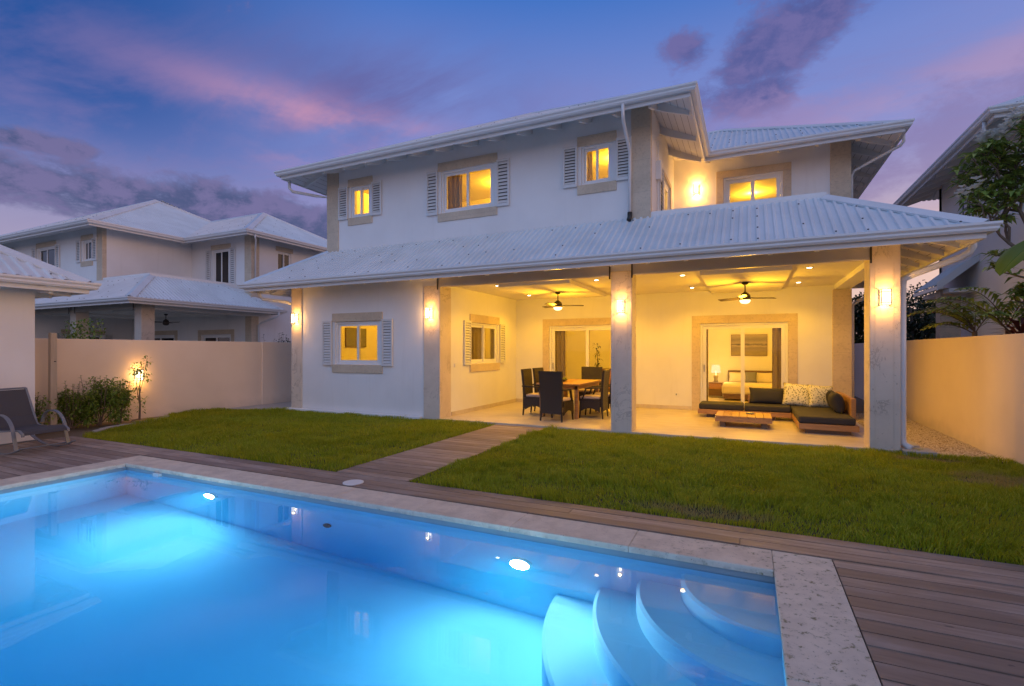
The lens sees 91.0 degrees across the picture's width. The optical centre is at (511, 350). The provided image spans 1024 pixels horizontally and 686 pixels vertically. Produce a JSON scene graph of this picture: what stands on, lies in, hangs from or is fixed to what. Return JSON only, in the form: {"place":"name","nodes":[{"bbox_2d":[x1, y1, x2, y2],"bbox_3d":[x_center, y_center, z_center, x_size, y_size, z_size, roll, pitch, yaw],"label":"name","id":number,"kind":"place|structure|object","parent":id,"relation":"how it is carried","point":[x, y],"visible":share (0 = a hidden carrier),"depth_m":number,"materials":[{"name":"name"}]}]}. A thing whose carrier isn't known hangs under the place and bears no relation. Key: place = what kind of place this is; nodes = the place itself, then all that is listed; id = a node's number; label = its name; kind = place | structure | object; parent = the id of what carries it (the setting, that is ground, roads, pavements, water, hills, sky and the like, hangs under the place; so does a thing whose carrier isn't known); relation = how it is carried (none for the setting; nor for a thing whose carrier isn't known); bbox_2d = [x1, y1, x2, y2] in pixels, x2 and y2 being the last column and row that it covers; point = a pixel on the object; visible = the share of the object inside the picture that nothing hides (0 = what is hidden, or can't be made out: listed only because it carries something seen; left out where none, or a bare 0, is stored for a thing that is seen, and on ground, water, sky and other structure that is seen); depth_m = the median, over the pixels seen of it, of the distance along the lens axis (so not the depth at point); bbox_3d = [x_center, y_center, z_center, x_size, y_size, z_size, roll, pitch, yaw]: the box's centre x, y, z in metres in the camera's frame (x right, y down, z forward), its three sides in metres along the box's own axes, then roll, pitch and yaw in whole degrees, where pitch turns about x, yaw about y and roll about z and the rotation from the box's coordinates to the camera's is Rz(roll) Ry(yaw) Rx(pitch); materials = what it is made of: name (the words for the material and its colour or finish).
{"place":"outdoors","nodes":[
{"label":"outdoors","id":0,"kind":"place"},
{"bbox_2d":[0,245,101,443],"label":"pool house","id":1,"kind":"structure","parent":0,"point":[26,281],"depth_m":8.17,"materials":[{"name":"paint"}]},
{"bbox_2d":[35,416,161,439],"bbox_3d":[-7.833,1.525,10.069,1.950,0.001,3.150,0,0,25],"label":"planting bed","id":2,"kind":"object","parent":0,"point":[77,431],"visible":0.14,"depth_m":9.45,"materials":[{"name":"soil"}]},
{"bbox_2d":[35,392,61,424],"bbox_3d":[-8.689,1.129,9.054,0.791,0.805,0.687,0,0,25],"label":"shrub","id":3,"kind":"object","parent":2,"relation":"on","point":[43,404],"visible":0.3,"depth_m":9.15,"materials":[{"name":"green plant"}]},
{"bbox_2d":[48,333,56,424],"bbox_3d":[-8.684,0.615,9.529,0.150,1.890,0.110,0,0,25],"label":"wooden post","id":4,"kind":"object","parent":2,"relation":"on","point":[52,367],"visible":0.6,"depth_m":9.50,"materials":[{"name":"brown wood"}]},
{"bbox_2d":[54,381,100,428],"bbox_3d":[-8.447,1.060,9.719,0.892,0.949,0.620,0,0,25],"label":"shrub","id":5,"kind":"object","parent":2,"relation":"on","point":[76,401],"visible":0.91,"depth_m":9.64,"materials":[{"name":"green plant"}]},
{"bbox_2d":[75,375,128,425],"bbox_3d":[-8.245,1.012,10.051,1.007,1.046,0.759,0,0,25],"label":"shrub","id":6,"kind":"object","parent":2,"relation":"on","point":[104,399],"visible":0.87,"depth_m":10.01,"materials":[{"name":"green plant"}]},
{"bbox_2d":[106,379,135,422],"bbox_3d":[-8.077,1.053,10.407,0.660,0.950,0.476,0,0,25],"label":"shrub","id":7,"kind":"object","parent":2,"relation":"on","point":[127,394],"visible":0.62,"depth_m":10.40,"materials":[{"name":"green plant"}]},
{"bbox_2d":[92,415,167,431],"bbox_3d":[-7.688,1.505,10.425,0.357,0.083,2.214,0,0,-4],"label":"bed edging","id":8,"kind":"object","parent":2,"relation":"on","point":[103,429],"visible":0.41,"depth_m":9.68,"materials":[{"name":"grey concrete"}]},
{"bbox_2d":[127,356,151,420],"bbox_3d":[-8.057,0.856,10.886,0.327,1.496,0.525,0,0,25],"label":"sapling","id":9,"kind":"object","parent":2,"relation":"on","point":[144,376],"visible":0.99,"depth_m":10.88,"materials":[{"name":"green plant"}]},
{"bbox_2d":[230,401,290,409],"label":"side path","id":10,"kind":"structure","parent":0,"point":[279,405],"depth_m":13.53,"materials":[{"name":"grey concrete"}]},
{"bbox_2d":[0,467,774,582],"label":"pool basin","id":11,"kind":"object","parent":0,"point":[656,559],"visible":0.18,"depth_m":4.52,"materials":[{"name":"tile"}]},
{"bbox_2d":[153,472,161,476],"bbox_3d":[-4.489,1.603,6.372,0.150,0.095,0.049,0,0,25],"label":"pool inlet","id":12,"kind":"object","parent":11,"relation":"attached to","point":[156,474],"visible":0.32,"depth_m":6.35,"materials":[{"name":"white plastic"}]},
{"bbox_2d":[0,470,785,685],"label":"pool water","id":13,"kind":"structure","parent":11,"relation":"in","point":[126,578],"depth_m":3.17,"materials":[{"name":"blue liquid"}]},
{"bbox_2d":[0,455,880,685],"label":"pool coping","id":14,"kind":"object","parent":11,"relation":"on","point":[822,641],"visible":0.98,"depth_m":3.79,"materials":[{"name":"stone"}]},
{"bbox_2d":[337,425,542,481],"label":"path","id":15,"kind":"structure","parent":0,"point":[409,465],"depth_m":7.24,"materials":[{"name":"brown wood"}]},
{"bbox_2d":[0,436,1023,685],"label":"deck","id":16,"kind":"structure","parent":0,"point":[924,618],"depth_m":3.37,"materials":[{"name":"brown wood"}]},
{"bbox_2d":[0,387,75,454],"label":"rocking lounger","id":17,"kind":"object","parent":16,"relation":"on","point":[17,413],"visible":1,"depth_m":7.76,"materials":[{"name":"grey metal"}]},
{"bbox_2d":[343,479,363,484],"bbox_3d":[-1.800,1.497,5.710,0.230,0.012,0.230,0,0,25],"label":"skimmer lid","id":18,"kind":"object","parent":16,"relation":"on","point":[353,482],"visible":1,"depth_m":5.68,"materials":[{"name":"white plastic"}]},
{"bbox_2d":[0,0,1023,336],"label":"sky","id":19,"kind":"structure","parent":0,"point":[192,106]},
{"bbox_2d":[80,407,1023,565],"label":"lawn","id":20,"kind":"structure","parent":0,"point":[713,512],"depth_m":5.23,"materials":[{"name":"plant"}]},
{"bbox_2d":[901,440,936,456],"bbox_3d":[6.052,1.490,7.635,0.390,0.120,0.930,0,0,25],"label":"splash block","id":21,"kind":"object","parent":20,"relation":"on","point":[924,450],"depth_m":7.28,"materials":[{"name":"grey concrete"}]},
{"bbox_2d":[440,402,893,451],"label":"terrace floor","id":22,"kind":"structure","parent":0,"point":[678,422],"depth_m":9.97,"materials":[{"name":"beige tile"}]},
{"bbox_2d":[521,368,544,415],"bbox_3d":[0.567,0.951,11.558,0.572,1.042,0.574,0,0,23],"label":"dining chair","id":23,"kind":"object","parent":22,"relation":"on","point":[530,398],"visible":0.62,"depth_m":11.41,"materials":[{"name":"wicker"}]},
{"bbox_2d":[532,367,543,410],"bbox_3d":[0.869,0.951,12.246,0.572,1.042,0.574,0,0,27],"label":"dining chair","id":24,"kind":"object","parent":22,"relation":"on","point":[535,375],"visible":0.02,"depth_m":12.15,"materials":[{"name":"wicker"}]},
{"bbox_2d":[538,371,573,421],"bbox_3d":[0.933,0.951,10.582,0.574,1.042,0.572,0,0,33],"label":"dining chair","id":25,"kind":"object","parent":22,"relation":"on","point":[553,400],"visible":1,"depth_m":10.38,"materials":[{"name":"wicker"}]},
{"bbox_2d":[536,379,600,418],"bbox_3d":[1.363,1.095,11.681,0.976,0.750,1.840,0,0,25],"label":"dining table","id":26,"kind":"object","parent":22,"relation":"on","point":[575,385],"visible":0.62,"depth_m":10.90,"materials":[{"name":"brown wood"}]},
{"bbox_2d":[579,367,601,398],"bbox_3d":[1.969,0.951,12.875,0.574,1.042,0.572,0,0,25],"label":"dining chair","id":27,"kind":"object","parent":22,"relation":"on","point":[594,373],"visible":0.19,"depth_m":13.04,"materials":[{"name":"wicker"}]},
{"bbox_2d":[579,370,609,418],"bbox_3d":[1.819,0.951,11.080,0.572,1.042,0.574,0,0,23],"label":"dining chair","id":28,"kind":"object","parent":22,"relation":"on","point":[593,401],"visible":1,"depth_m":10.88,"materials":[{"name":"wicker"}]},
{"bbox_2d":[589,381,610,413],"bbox_3d":[2.153,0.951,11.719,0.572,1.042,0.574,0,0,25],"label":"dining chair","id":29,"kind":"object","parent":22,"relation":"on","point":[609,397],"visible":0.22,"depth_m":11.46,"materials":[{"name":"wicker"}]},
{"bbox_2d":[715,411,771,428],"bbox_3d":[4.534,1.363,9.869,0.980,0.215,0.840,0,0,25],"label":"coffee table","id":30,"kind":"object","parent":22,"relation":"on","point":[762,419],"visible":0.99,"depth_m":9.58,"materials":[{"name":"brown wood"}]},
{"bbox_2d":[698,391,859,435],"bbox_3d":[5.175,1.170,10.164,2.750,0.600,2.320,0,0,25],"label":"corner sofa","id":31,"kind":"object","parent":22,"relation":"on","point":[820,420],"visible":0.84,"depth_m":9.46,"materials":[{"name":"black fabric"}]},
{"bbox_2d":[749,387,783,403],"bbox_3d":[5.593,1.000,11.039,0.720,0.360,0.170,0,-14,25],"label":"pillow","id":32,"kind":"object","parent":31,"relation":"on","point":[768,395],"visible":0.94,"depth_m":10.98,"materials":[{"name":"grey fabric"}]},
{"bbox_2d":[782,382,808,405],"bbox_3d":[6.045,0.945,10.661,0.560,0.500,0.170,4,-18,31],"label":"pillow","id":33,"kind":"object","parent":31,"relation":"on","point":[796,394],"visible":0.88,"depth_m":10.62,"materials":[{"name":"white fabric"}]},
{"bbox_2d":[807,384,832,407],"bbox_3d":[6.364,0.955,10.378,0.500,0.480,0.170,4,-17,7],"label":"pillow","id":34,"kind":"object","parent":31,"relation":"on","point":[817,396],"visible":0.77,"depth_m":10.33,"materials":[{"name":"white fabric"}]},
{"bbox_2d":[826,390,833,408],"bbox_3d":[6.347,0.985,9.966,0.200,0.400,0.550,-20,-14,35],"label":"pillow","id":35,"kind":"object","parent":31,"relation":"on","point":[827,393],"visible":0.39,"depth_m":9.83,"materials":[{"name":"grey fabric"}]},
{"bbox_2d":[828,391,844,413],"bbox_3d":[6.135,0.985,9.514,0.240,0.400,0.580,-19,-9,26],"label":"pillow","id":36,"kind":"object","parent":31,"relation":"on","point":[836,402],"visible":1,"depth_m":9.31,"materials":[{"name":"grey fabric"}]},
{"bbox_2d":[854,396,1006,462],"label":"gravel path","id":37,"kind":"structure","parent":0,"point":[859,405],"depth_m":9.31,"materials":[{"name":"beige gravel"}]},
{"label":"ground","id":38,"kind":"structure","parent":0,"visible":0},
{"bbox_2d":[61,318,105,338],"bbox_3d":[-9.929,0.385,11.696,1.285,2.338,1.000,0,0,25],"label":"shrub","id":39,"kind":"object","parent":38,"relation":"on","point":[72,336],"visible":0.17,"depth_m":11.69,"materials":[{"name":"green plant"}]},
{"bbox_2d":[35,338,290,424],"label":"garden wall","id":40,"kind":"structure","parent":38,"relation":"on","point":[187,375],"depth_m":11.96,"materials":[{"name":"beige paint"}]},
{"bbox_2d":[134,369,143,380],"bbox_3d":[-8.268,0.550,11.163,0.132,0.246,0.127,0,0,25],"label":"wall lamp","id":41,"kind":"object","parent":40,"relation":"attached to","point":[136,376],"visible":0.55,"depth_m":11.15,"materials":[{"name":"grey metal"}]},
{"bbox_2d":[0,200,326,341],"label":"villa","id":42,"kind":"object","parent":38,"relation":"on","point":[147,264],"visible":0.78,"depth_m":19.91,"materials":[{"name":"paint"}]},
{"bbox_2d":[31,240,59,267],"bbox_3d":[-18.640,-3.650,20.184,2.140,1.360,0.152,0,0,25],"label":"window","id":43,"kind":"structure","parent":42,"relation":"in","point":[50,255],"depth_m":20.11,"materials":[{"name":"white paint"}]},
{"bbox_2d":[57,329,112,338],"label":"window","id":44,"kind":"structure","parent":42,"relation":"in","point":[59,335],"depth_m":21.82,"materials":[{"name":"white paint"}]},
{"bbox_2d":[75,234,96,266],"bbox_3d":[-15.926,-3.742,18.906,1.400,1.175,0.152,0,0,25],"label":"window","id":45,"kind":"structure","parent":42,"relation":"in","point":[89,246],"depth_m":18.90,"materials":[{"name":"white paint"}]},
{"bbox_2d":[155,314,177,324],"bbox_3d":[-12.845,-1.145,18.839,0.941,0.430,1.087,0,0,13],"label":"ceiling fan","id":46,"kind":"object","parent":42,"relation":"hanging from","point":[166,322],"visible":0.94,"depth_m":18.78,"materials":[{"name":"grey metal"}]},
{"bbox_2d":[155,330,177,340],"bbox_3d":[-15.600,0.305,22.371,2.540,2.330,0.140,0,0,25],"label":"sliding door","id":47,"kind":"structure","parent":42,"relation":"in","point":[172,335],"depth_m":22.11,"materials":[{"name":"white paint"}]},
{"bbox_2d":[198,329,233,341],"bbox_3d":[-12.157,0.315,20.751,2.270,2.310,0.140,0,0,25],"label":"sliding door","id":48,"kind":"structure","parent":42,"relation":"in","point":[225,335],"depth_m":20.71,"materials":[{"name":"white paint"}]},
{"bbox_2d":[205,243,234,283],"bbox_3d":[-11.886,-3.365,20.597,1.810,1.910,0.152,0,0,25],"label":"window","id":49,"kind":"structure","parent":42,"relation":"in","point":[220,257],"depth_m":20.61,"materials":[{"name":"white paint"}]},
{"bbox_2d":[276,246,292,268],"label":"window","id":50,"kind":"structure","parent":42,"relation":"in","point":[283,259],"depth_m":21.20,"materials":[{"name":"white paint"}]},
{"bbox_2d":[263,334,289,341],"bbox_3d":[-7.827,0.461,16.822,1.578,2.102,1.433,0,0,25],"label":"shrub","id":51,"kind":"object","parent":38,"relation":"on","point":[279,338],"visible":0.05,"depth_m":16.65,"materials":[{"name":"green plant"}]},
{"bbox_2d":[237,81,1002,451],"bbox_3d":[2.034,-2.820,14.210,14.256,8.741,10.884,0,0,25],"label":"villa","id":52,"kind":"object","parent":38,"relation":"on","point":[637,225],"visible":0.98,"depth_m":11.10,"materials":[{"name":"paint"}]},
{"bbox_2d":[292,313,297,322],"bbox_3d":[-5.418,-0.790,12.561,0.127,0.246,0.132,0,0,25],"label":"wall lamp","id":53,"kind":"object","parent":52,"relation":"attached to","point":[295,318],"visible":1,"depth_m":12.59,"materials":[{"name":"white glass"}]},
{"bbox_2d":[345,328,365,346],"bbox_3d":[-4.471,-0.360,14.427,0.036,0.544,0.824,0,0,25],"label":"framed picture","id":54,"kind":"object","parent":52,"relation":"attached to","point":[350,337],"visible":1,"depth_m":14.32,"materials":[{"name":"brown fabric"}]},
{"bbox_2d":[322,312,392,372],"bbox_3d":[-3.631,-0.175,11.849,2.120,1.410,0.150,0,0,25],"label":"window","id":55,"kind":"structure","parent":52,"relation":"in","point":[364,318],"depth_m":11.82,"materials":[{"name":"white paint"}]},
{"bbox_2d":[338,176,381,225],"bbox_3d":[-3.812,-3.755,12.708,1.380,1.170,0.150,0,0,25],"label":"window","id":56,"kind":"structure","parent":52,"relation":"in","point":[376,186],"depth_m":12.71,"materials":[{"name":"white paint"}]},
{"bbox_2d":[425,307,432,318],"bbox_3d":[-1.789,-0.800,10.854,0.127,0.246,0.132,0,0,25],"label":"wall lamp","id":57,"kind":"object","parent":52,"relation":"attached to","point":[430,313],"visible":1,"depth_m":10.86,"materials":[{"name":"white glass"}]},
{"bbox_2d":[448,175,461,208],"bbox_3d":[-1.358,-3.650,11.934,0.380,1.300,0.071,0,0,25],"label":"curtain","id":58,"kind":"object","parent":52,"relation":"hanging from","point":[454,191],"visible":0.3,"depth_m":11.92,"materials":[{"name":"fabric"}]},
{"bbox_2d":[426,153,508,221],"bbox_3d":[-1.007,-3.650,11.388,2.140,1.360,0.150,0,0,25],"label":"window","id":59,"kind":"structure","parent":52,"relation":"in","point":[502,165],"depth_m":11.36,"materials":[{"name":"white paint"}]},
{"bbox_2d":[471,327,481,361],"bbox_3d":[-0.946,-0.050,13.061,0.045,1.500,1.130,0,0,25],"label":"curtain","id":60,"kind":"object","parent":52,"relation":"hanging from","point":[475,343],"visible":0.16,"depth_m":13.07,"materials":[{"name":"fabric"}]},
{"bbox_2d":[464,314,505,371],"bbox_3d":[-0.701,-0.175,12.730,0.150,1.390,2.160,0,0,25],"label":"window","id":61,"kind":"structure","parent":52,"relation":"in","point":[488,364],"depth_m":12.73,"materials":[{"name":"white paint"}]},
{"bbox_2d":[555,331,564,396],"bbox_3d":[1.357,0.325,14.227,0.340,2.250,0.071,0,0,25],"label":"curtain","id":62,"kind":"object","parent":52,"relation":"hanging from","point":[559,350],"visible":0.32,"depth_m":14.22,"materials":[{"name":"fabric"}]},
{"bbox_2d":[542,292,583,307],"bbox_3d":[1.200,-1.145,11.763,0.941,0.430,1.087,0,0,0],"label":"ceiling fan","id":63,"kind":"object","parent":52,"relation":"hanging from","point":[557,304],"visible":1,"depth_m":11.72,"materials":[{"name":"brown wood"}]},
{"bbox_2d":[543,318,610,370],"bbox_3d":[2.034,0.305,13.576,2.540,2.330,0.140,0,0,25],"label":"sliding door","id":64,"kind":"structure","parent":52,"relation":"in","point":[593,323],"depth_m":13.81,"materials":[{"name":"white paint"}]},
{"bbox_2d":[587,152,591,180],"bbox_3d":[1.601,-3.750,10.519,0.140,1.100,0.070,0,0,25],"label":"curtain","id":65,"kind":"object","parent":52,"relation":"hanging from","point":[589,166],"visible":0.26,"depth_m":10.50,"materials":[{"name":"fabric"}]},
{"bbox_2d":[591,343,601,366],"bbox_3d":[2.685,0.619,15.995,0.382,1.702,0.363,0,0,25],"label":"indoor plant","id":66,"kind":"object","parent":52,"relation":"on","point":[597,355],"visible":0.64,"depth_m":15.96,"materials":[{"name":"green plant"}]},
{"bbox_2d":[563,130,631,194],"bbox_3d":[1.707,-3.742,10.110,1.400,1.175,0.150,0,0,25],"label":"window","id":67,"kind":"structure","parent":52,"relation":"in","point":[598,185],"depth_m":10.09,"materials":[{"name":"white paint"}]},
{"bbox_2d":[602,368,610,391],"bbox_3d":[3.622,1.005,16.857,1.400,0.770,0.510,0,0,25],"label":"sideboard","id":68,"kind":"object","parent":52,"relation":"in","point":[609,376],"visible":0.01,"depth_m":16.76,"materials":[{"name":"brown wood"}]},
{"bbox_2d":[616,299,624,313],"bbox_3d":[1.957,-0.790,9.091,0.127,0.246,0.132,0,0,25],"label":"wall lamp","id":69,"kind":"object","parent":52,"relation":"attached to","point":[620,306],"visible":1,"depth_m":9.12,"materials":[{"name":"white glass"}]},
{"bbox_2d":[664,171,670,209],"bbox_3d":[3.473,-2.825,11.490,0.140,2.250,1.350,0,0,25],"label":"sliding door","id":70,"kind":"structure","parent":52,"relation":"in","point":[666,190],"depth_m":11.88,"materials":[{"name":"white paint"}]},
{"bbox_2d":[693,184,698,194],"bbox_3d":[4.500,-3.920,12.287,0.127,0.246,0.132,0,0,25],"label":"wall lamp","id":71,"kind":"object","parent":52,"relation":"attached to","point":[696,190],"visible":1,"depth_m":12.32,"materials":[{"name":"white glass"}]},
{"bbox_2d":[706,329,707,400],"bbox_3d":[4.813,0.325,12.600,0.180,2.250,0.070,0,0,25],"label":"curtain","id":72,"kind":"object","parent":52,"relation":"hanging from","point":[706,364],"visible":0.1,"depth_m":12.60,"materials":[{"name":"fabric"}]},
{"bbox_2d":[708,382,722,395],"bbox_3d":[6.385,1.210,15.775,0.400,0.420,0.415,0,0,25],"label":"nightstand","id":73,"kind":"object","parent":52,"relation":"on","point":[714,388],"visible":0.94,"depth_m":15.60,"materials":[{"name":"brown wood"}]},
{"bbox_2d":[711,365,720,381],"bbox_3d":[6.396,0.729,15.800,0.280,0.540,0.280,0,0,25],"label":"table lamp","id":74,"kind":"object","parent":73,"relation":"on","point":[715,369],"visible":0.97,"depth_m":15.72,"materials":[{"name":"silver metal"}]},
{"bbox_2d":[692,313,797,409],"bbox_3d":[5.477,0.315,11.956,2.270,2.310,0.140,0,0,25],"label":"sliding door","id":75,"kind":"structure","parent":52,"relation":"in","point":[788,323],"depth_m":11.93,"materials":[{"name":"white paint"}]},
{"bbox_2d":[722,370,771,399],"bbox_3d":[7.207,1.030,15.292,1.460,0.760,2.090,0,0,25],"label":"bed","id":76,"kind":"object","parent":52,"relation":"on","point":[731,390],"visible":0.52,"depth_m":14.59,"materials":[{"name":"white fabric"}]},
{"bbox_2d":[729,372,740,381],"bbox_3d":[7.273,0.870,16.161,0.600,0.360,0.160,0,-22,25],"label":"pillow","id":77,"kind":"object","parent":76,"relation":"on","point":[734,376],"visible":0.72,"depth_m":16.15,"materials":[{"name":"fabric"}]},
{"bbox_2d":[745,372,756,382],"bbox_3d":[7.531,0.850,15.863,0.340,0.360,0.120,0,-18,25],"label":"pillow","id":78,"kind":"object","parent":76,"relation":"on","point":[750,376],"visible":1,"depth_m":15.82,"materials":[{"name":"grey fabric"}]},
{"bbox_2d":[757,373,771,382],"bbox_3d":[7.925,0.870,15.855,0.600,0.360,0.160,0,-22,25],"label":"pillow","id":79,"kind":"object","parent":76,"relation":"on","point":[764,377],"visible":0.76,"depth_m":15.78,"materials":[{"name":"fabric"}]},
{"bbox_2d":[719,282,775,300],"bbox_3d":[4.792,-1.145,10.073,0.941,0.430,1.087,0,0,0],"label":"ceiling fan","id":80,"kind":"object","parent":52,"relation":"hanging from","point":[744,296],"visible":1,"depth_m":10.04,"materials":[{"name":"brown wood"}]},
{"bbox_2d":[731,334,766,355],"bbox_3d":[7.676,-0.165,16.312,1.064,0.694,0.036,0,0,25],"label":"framed picture","id":81,"kind":"object","parent":52,"relation":"attached to","point":[755,344],"visible":1,"depth_m":16.27,"materials":[{"name":"brown wood"}]},
{"bbox_2d":[716,162,790,203],"bbox_3d":[5.671,-2.997,11.864,1.590,2.595,0.140,0,0,25],"label":"sliding door","id":82,"kind":"structure","parent":52,"relation":"in","point":[783,178],"depth_m":11.83,"materials":[{"name":"white paint"}]},
{"bbox_2d":[772,328,780,387],"bbox_3d":[6.315,0.325,11.894,0.300,2.250,0.071,0,0,25],"label":"curtain","id":83,"kind":"object","parent":52,"relation":"hanging from","point":[776,357],"visible":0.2,"depth_m":11.92,"materials":[{"name":"fabric"}]},
{"bbox_2d":[879,288,891,305],"bbox_3d":[5.504,-0.780,7.422,0.127,0.246,0.132,0,0,25],"label":"wall lamp","id":84,"kind":"object","parent":52,"relation":"attached to","point":[884,297],"visible":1,"depth_m":7.44,"materials":[{"name":"white glass"}]},
{"bbox_2d":[852,293,912,343],"bbox_3d":[12.316,-0.315,18.480,3.688,3.642,3.596,0,0,-42],"label":"garden tree","id":85,"kind":"object","parent":38,"relation":"on","point":[858,315],"visible":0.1,"depth_m":18.24,"materials":[{"name":"green plant"}]},
{"bbox_2d":[855,292,935,339],"bbox_3d":[14.886,-0.312,19.072,3.889,4.127,3.797,0,0,25],"label":"garden tree","id":86,"kind":"object","parent":38,"relation":"on","point":[921,322],"visible":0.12,"depth_m":18.53,"materials":[{"name":"green plant"}]},
{"bbox_2d":[906,282,936,332],"bbox_3d":[17.495,-0.754,20.099,3.790,4.582,4.527,0,0,-41],"label":"garden tree","id":87,"kind":"object","parent":38,"relation":"on","point":[911,297],"visible":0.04,"depth_m":20.36,"materials":[{"name":"green plant"}]},
{"bbox_2d":[854,333,1023,465],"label":"garden wall","id":88,"kind":"structure","parent":38,"relation":"on","point":[968,390],"depth_m":8.04,"materials":[{"name":"beige paint"}]},
{"bbox_2d":[893,95,1023,338],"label":"villa","id":89,"kind":"object","parent":38,"relation":"on","point":[930,183],"visible":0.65,"depth_m":11.95,"materials":[{"name":"paint"}]},
{"bbox_2d":[957,170,971,215],"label":"window","id":90,"kind":"structure","parent":89,"relation":"in","point":[965,205],"depth_m":12.85,"materials":[{"name":"grey glass"}]},
{"bbox_2d":[906,300,1021,335],"bbox_3d":[8.453,0.269,9.609,1.522,2.462,1.568,0,0,25],"label":"palm shrub","id":91,"kind":"object","parent":38,"relation":"on","point":[965,318],"visible":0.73,"depth_m":9.50,"materials":[{"name":"green plant"}]},
{"bbox_2d":[927,287,1023,333],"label":"palm shrub","id":92,"kind":"object","parent":38,"relation":"on","point":[1006,313],"visible":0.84,"depth_m":8.74,"materials":[{"name":"green plant"}]},
{"bbox_2d":[946,104,1023,322],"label":"frangipani tree","id":93,"kind":"object","parent":38,"relation":"on","point":[1011,179],"visible":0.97,"depth_m":8.41,"materials":[{"name":"green plant"}]},
{"bbox_2d":[991,317,1023,334],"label":"red cordyline","id":94,"kind":"object","parent":38,"relation":"on","point":[1019,328],"visible":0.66,"depth_m":8.01,"materials":[{"name":"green plant"}]},
{"bbox_2d":[995,241,1023,275],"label":"banana plant","id":95,"kind":"object","parent":38,"relation":"on","point":[1010,258],"visible":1,"depth_m":6.72,"materials":[{"name":"green plant"}]}
]}

